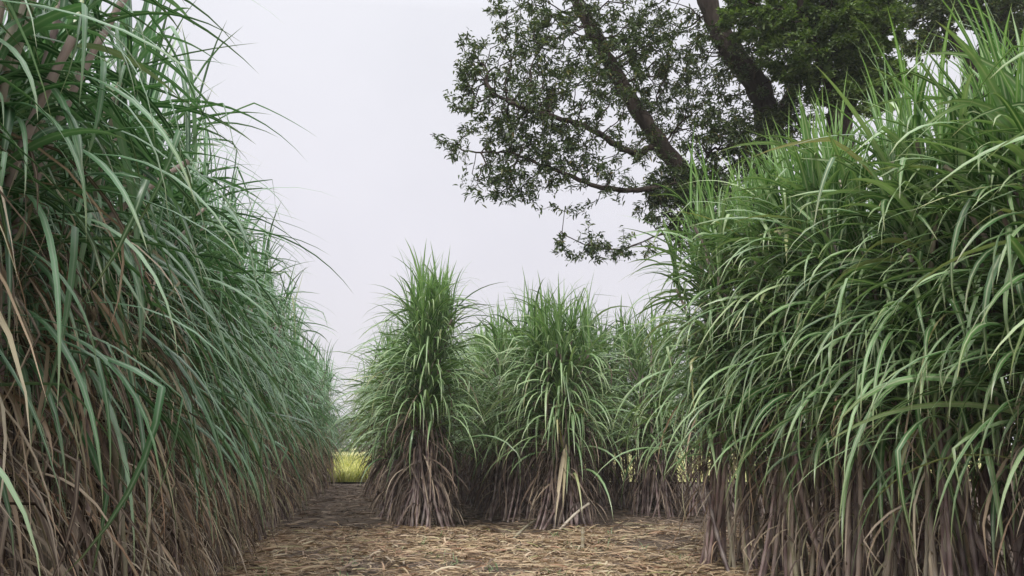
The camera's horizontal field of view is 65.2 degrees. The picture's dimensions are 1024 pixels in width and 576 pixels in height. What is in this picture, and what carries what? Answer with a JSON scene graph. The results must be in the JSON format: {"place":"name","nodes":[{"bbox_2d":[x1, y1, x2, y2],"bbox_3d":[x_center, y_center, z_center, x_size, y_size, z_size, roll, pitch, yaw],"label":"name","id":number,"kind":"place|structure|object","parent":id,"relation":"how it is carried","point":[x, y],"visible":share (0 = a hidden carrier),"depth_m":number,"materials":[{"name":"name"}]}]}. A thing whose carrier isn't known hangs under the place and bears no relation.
{"place":"outdoors","nodes":[
{"label":"outdoors","id":0,"kind":"place"},
{"bbox_2d":[4,0,1019,444],"label":"sky","id":1,"kind":"structure","parent":0,"point":[368,79],"materials":[{"name":"white"}]},
{"bbox_2d":[196,445,1023,575],"bbox_3d":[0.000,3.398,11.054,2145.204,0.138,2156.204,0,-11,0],"label":"ground","id":2,"kind":"structure","parent":0,"point":[414,564],"depth_m":12.12,"materials":[{"name":"soil"}]},
{"bbox_2d":[0,0,212,575],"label":"sugarcane clump","id":3,"kind":"object","parent":2,"relation":"on","point":[3,475],"visible":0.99,"depth_m":2.00,"materials":[{"name":"plant"}]},
{"bbox_2d":[0,0,314,575],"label":"sugarcane clump","id":4,"kind":"object","parent":2,"relation":"on","point":[148,334],"visible":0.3,"depth_m":3.75,"materials":[{"name":"plant"}]},
{"bbox_2d":[0,0,319,575],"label":"sugarcane clump","id":5,"kind":"object","parent":2,"relation":"on","point":[28,140],"visible":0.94,"depth_m":2.74,"materials":[{"name":"plant"}]},
{"bbox_2d":[2,2,352,575],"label":"sugarcane clump","id":6,"kind":"object","parent":2,"relation":"on","point":[152,93],"visible":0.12,"depth_m":4.87,"materials":[{"name":"plant"}]},
{"bbox_2d":[50,87,336,575],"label":"sugarcane clump","id":7,"kind":"object","parent":2,"relation":"on","point":[188,450],"visible":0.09,"depth_m":5.82,"materials":[{"name":"plant"}]},
{"bbox_2d":[65,136,324,575],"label":"sugarcane clump","id":8,"kind":"object","parent":2,"relation":"on","point":[225,236],"visible":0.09,"depth_m":6.96,"materials":[{"name":"plant"}]},
{"bbox_2d":[191,171,328,575],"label":"sugarcane clump","id":9,"kind":"object","parent":2,"relation":"on","point":[240,513],"visible":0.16,"depth_m":8.08,"materials":[{"name":"plant"}]},
{"bbox_2d":[194,203,333,554],"bbox_3d":[-3.656,1.004,9.602,2.568,4.138,2.909,6,-12,-27],"label":"sugarcane clump","id":10,"kind":"object","parent":2,"relation":"on","point":[277,398],"visible":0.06,"depth_m":9.22,"materials":[{"name":"plant"}]},
{"bbox_2d":[216,216,327,539],"bbox_3d":[-3.765,1.068,10.663,2.615,4.402,2.910,0,-11,0],"label":"sugarcane clump","id":11,"kind":"object","parent":2,"relation":"on","point":[263,532],"visible":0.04,"depth_m":10.64,"materials":[{"name":"plant"}]},
{"bbox_2d":[226,255,342,528],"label":"sugarcane clump","id":12,"kind":"object","parent":2,"relation":"on","point":[281,431],"visible":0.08,"depth_m":12.00,"materials":[{"name":"plant"}]},
{"bbox_2d":[247,268,344,519],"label":"sugarcane clump","id":13,"kind":"object","parent":2,"relation":"on","point":[287,507],"visible":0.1,"depth_m":13.44,"materials":[{"name":"plant"}]},
{"bbox_2d":[267,326,336,504],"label":"sugarcane clump","id":14,"kind":"object","parent":2,"relation":"on","point":[313,438],"visible":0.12,"depth_m":16.84,"materials":[{"name":"plant"}]},
{"bbox_2d":[268,289,338,510],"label":"sugarcane clump","id":15,"kind":"object","parent":2,"relation":"on","point":[291,490],"visible":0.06,"depth_m":15.16,"materials":[{"name":"plant"}]},
{"bbox_2d":[285,327,342,498],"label":"sugarcane clump","id":16,"kind":"object","parent":2,"relation":"on","point":[314,479],"visible":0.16,"depth_m":18.70,"materials":[{"name":"plant"}]},
{"bbox_2d":[284,336,347,492],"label":"sugarcane clump","id":17,"kind":"object","parent":2,"relation":"on","point":[332,435],"visible":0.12,"depth_m":20.91,"materials":[{"name":"plant"}]},
{"bbox_2d":[306,348,351,486],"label":"sugarcane clump","id":18,"kind":"object","parent":2,"relation":"on","point":[329,432],"visible":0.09,"depth_m":23.06,"materials":[{"name":"plant"}]},
{"bbox_2d":[310,359,350,485],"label":"sugarcane clump","id":19,"kind":"object","parent":2,"relation":"on","point":[328,471],"visible":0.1,"depth_m":24.97,"materials":[{"name":"plant"}]},
{"bbox_2d":[339,364,380,481],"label":"sugarcane clump","id":20,"kind":"object","parent":2,"relation":"on","point":[356,447],"visible":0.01,"depth_m":22.98,"materials":[{"name":"plant"}]},
{"bbox_2d":[332,365,388,491],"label":"sugarcane clump","id":21,"kind":"object","parent":2,"relation":"on","point":[359,438],"visible":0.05,"depth_m":20.02,"materials":[{"name":"plant"}]},
{"bbox_2d":[335,346,410,498],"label":"sugarcane clump","id":22,"kind":"object","parent":2,"relation":"on","point":[375,485],"visible":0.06,"depth_m":17.49,"materials":[{"name":"plant"}]},
{"bbox_2d":[311,319,473,509],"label":"sugarcane clump","id":23,"kind":"object","parent":2,"relation":"on","point":[374,473],"visible":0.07,"depth_m":15.22,"materials":[{"name":"plant"}]},
{"bbox_2d":[323,313,492,520],"bbox_3d":[-1.739,2.061,13.381,2.985,3.493,2.993,0,-11,0],"label":"sugarcane clump","id":24,"kind":"object","parent":2,"relation":"on","point":[393,461],"visible":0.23,"depth_m":13.14,"materials":[{"name":"plant"}]},
{"bbox_2d":[327,241,520,530],"bbox_3d":[-1.279,1.341,12.015,2.872,4.399,2.966,0,-11,0],"label":"sugarcane clump","id":25,"kind":"object","parent":2,"relation":"on","point":[429,309],"visible":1,"depth_m":11.70,"materials":[{"name":"plant"}]},
{"bbox_2d":[438,328,475,505],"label":"sugarcane clump","id":26,"kind":"object","parent":2,"relation":"on","point":[462,484],"visible":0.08,"depth_m":17.02,"materials":[{"name":"plant"}]},
{"bbox_2d":[444,346,471,490],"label":"sugarcane clump","id":27,"kind":"object","parent":2,"relation":"on","point":[461,462],"visible":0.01,"depth_m":20.70,"materials":[{"name":"plant"}]},
{"bbox_2d":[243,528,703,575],"bbox_3d":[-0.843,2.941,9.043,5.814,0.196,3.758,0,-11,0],"label":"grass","id":28,"kind":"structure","parent":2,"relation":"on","point":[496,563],"depth_m":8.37,"materials":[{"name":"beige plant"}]},
{"bbox_2d":[440,324,515,507],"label":"sugarcane clump","id":29,"kind":"object","parent":2,"relation":"on","point":[473,481],"visible":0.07,"depth_m":16.47,"materials":[{"name":"plant"}]},
{"bbox_2d":[457,321,506,494],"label":"sugarcane clump","id":30,"kind":"object","parent":2,"relation":"on","point":[469,423],"visible":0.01,"depth_m":18.56,"materials":[{"name":"plant"}]},
{"bbox_2d":[442,310,540,512],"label":"sugarcane clump","id":31,"kind":"object","parent":2,"relation":"on","point":[482,474],"visible":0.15,"depth_m":14.80,"materials":[{"name":"plant"}]},
{"bbox_2d":[446,280,599,522],"bbox_3d":[0.166,1.842,13.547,2.780,4.032,2.919,6,-12,-28],"label":"sugarcane clump","id":32,"kind":"object","parent":2,"relation":"on","point":[507,493],"visible":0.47,"depth_m":13.32,"materials":[{"name":"plant"}]},
{"bbox_2d":[513,519,535,539],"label":"cane stalk","id":33,"kind":"object","parent":2,"relation":"on","point":[524,527],"visible":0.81,"depth_m":11.26,"materials":[{"name":"beige plant"}]},
{"bbox_2d":[184,517,904,575],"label":"straw litter","id":34,"kind":"object","parent":2,"relation":"on","point":[467,546],"visible":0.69,"depth_m":8.94,"materials":[{"name":"beige plant"}]},
{"bbox_2d":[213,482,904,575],"bbox_3d":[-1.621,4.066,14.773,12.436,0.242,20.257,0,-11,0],"label":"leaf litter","id":35,"kind":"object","parent":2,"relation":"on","point":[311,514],"visible":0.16,"depth_m":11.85,"materials":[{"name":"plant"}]},
{"bbox_2d":[469,267,656,529],"bbox_3d":[0.785,1.619,12.164,2.919,3.915,2.911,9,-14,-37],"label":"sugarcane clump","id":36,"kind":"object","parent":2,"relation":"on","point":[558,360],"visible":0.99,"depth_m":11.79,"materials":[{"name":"plant"}]},
{"bbox_2d":[559,502,589,528],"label":"cane stalk","id":37,"kind":"object","parent":2,"relation":"on","point":[575,514],"visible":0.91,"depth_m":11.24,"materials":[{"name":"beige plant"}]},
{"bbox_2d":[581,527,584,552],"bbox_3d":[0.821,2.941,9.301,0.056,0.306,0.046,0,-11,0],"label":"cane stump","id":38,"kind":"object","parent":2,"relation":"on","point":[582,536],"visible":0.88,"depth_m":9.29,"materials":[{"name":"beige plant"}]},
{"bbox_2d":[533,292,656,511],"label":"sugarcane clump","id":39,"kind":"object","parent":2,"relation":"on","point":[603,495],"visible":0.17,"depth_m":14.75,"materials":[{"name":"plant"}]},
{"bbox_2d":[605,367,639,485],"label":"sugarcane clump","id":40,"kind":"object","parent":2,"relation":"on","point":[615,462],"visible":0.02,"depth_m":24.46,"materials":[{"name":"plant"}]},
{"bbox_2d":[430,0,820,507],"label":"tree","id":41,"kind":"object","parent":2,"relation":"on","point":[738,61],"visible":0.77,"depth_m":14.49,"materials":[{"name":"green plant"}]},
{"bbox_2d":[579,305,680,508],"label":"sugarcane clump","id":42,"kind":"object","parent":2,"relation":"on","point":[617,483],"visible":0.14,"depth_m":16.16,"materials":[{"name":"plant"}]},
{"bbox_2d":[609,308,702,505],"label":"sugarcane clump","id":43,"kind":"object","parent":2,"relation":"on","point":[650,426],"visible":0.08,"depth_m":16.33,"materials":[{"name":"plant"}]},
{"bbox_2d":[583,289,729,518],"bbox_3d":[2.489,2.049,14.421,2.854,4.036,2.788,-5,-12,23],"label":"sugarcane clump","id":44,"kind":"object","parent":2,"relation":"on","point":[642,434],"visible":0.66,"depth_m":14.22,"materials":[{"name":"plant"}]},
{"bbox_2d":[634,291,773,516],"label":"sugarcane clump","id":45,"kind":"object","parent":2,"relation":"on","point":[697,506],"visible":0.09,"depth_m":13.99,"materials":[{"name":"plant"}]},
{"bbox_2d":[578,126,852,575],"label":"sugarcane clump","id":46,"kind":"object","parent":2,"relation":"on","point":[718,511],"visible":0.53,"depth_m":7.99,"materials":[{"name":"plant"}]},
{"bbox_2d":[690,339,811,515],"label":"sugarcane clump","id":47,"kind":"object","parent":2,"relation":"on","point":[760,503],"visible":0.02,"depth_m":13.82,"materials":[{"name":"plant"}]},
{"bbox_2d":[649,83,972,575],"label":"sugarcane clump","id":48,"kind":"object","parent":2,"relation":"on","point":[793,565],"visible":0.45,"depth_m":7.17,"materials":[{"name":"plant"}]},
{"bbox_2d":[715,0,918,524],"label":"tree","id":49,"kind":"object","parent":2,"relation":"on","point":[812,28],"visible":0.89,"depth_m":13.74,"materials":[{"name":"green plant"}]},
{"bbox_2d":[754,267,900,565],"bbox_3d":[3.679,0.920,8.893,2.777,4.110,2.908,0,-11,0],"label":"sugarcane clump","id":50,"kind":"object","parent":2,"relation":"on","point":[887,528],"visible":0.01,"depth_m":8.40,"materials":[{"name":"plant"}]},
{"bbox_2d":[690,37,1023,575],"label":"sugarcane clump","id":51,"kind":"object","parent":2,"relation":"on","point":[836,179],"visible":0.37,"depth_m":6.21,"materials":[{"name":"plant"}]},
{"bbox_2d":[724,4,1023,575],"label":"sugarcane clump","id":52,"kind":"object","parent":2,"relation":"on","point":[944,563],"visible":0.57,"depth_m":5.29,"materials":[{"name":"plant"}]},
{"bbox_2d":[815,165,1016,575],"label":"sugarcane clump","id":53,"kind":"object","parent":2,"relation":"on","point":[975,521],"depth_m":7.26,"materials":[{"name":"plant"}]},
{"bbox_2d":[818,0,1023,575],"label":"sugarcane clump","id":54,"kind":"object","parent":2,"relation":"on","point":[1004,90],"visible":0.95,"depth_m":4.58,"materials":[{"name":"plant"}]},
{"bbox_2d":[863,97,1023,575],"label":"sugarcane clump","id":55,"kind":"object","parent":2,"relation":"on","point":[999,560],"visible":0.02,"depth_m":6.21,"materials":[{"name":"plant"}]},
{"bbox_2d":[891,0,1023,494],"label":"tree","id":56,"kind":"object","parent":2,"relation":"on","point":[931,11],"visible":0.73,"depth_m":16.84,"materials":[{"name":"green plant"}]},
{"bbox_2d":[908,45,1023,497],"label":"sugarcane clump","id":57,"kind":"object","parent":2,"relation":"on","point":[999,146],"visible":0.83,"depth_m":4.05,"materials":[{"name":"plant"}]},
{"bbox_2d":[334,448,980,481],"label":"field","id":58,"kind":"structure","parent":0,"point":[613,464],"depth_m":47.57,"materials":[{"name":"plant"}]},
{"bbox_2d":[317,454,370,481],"bbox_3d":[-14.381,10.359,47.875,45.693,0.424,45.295,0,-11,0],"label":"crop","id":59,"kind":"object","parent":58,"relation":"on","point":[348,476],"visible":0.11,"depth_m":29.83,"materials":[{"name":"yellow plant"}]},
{"bbox_2d":[305,413,733,451],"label":"distant wood","id":60,"kind":"object","parent":58,"relation":"on","point":[344,429],"depth_m":129.69,"materials":[{"name":"plant"}]}
]}

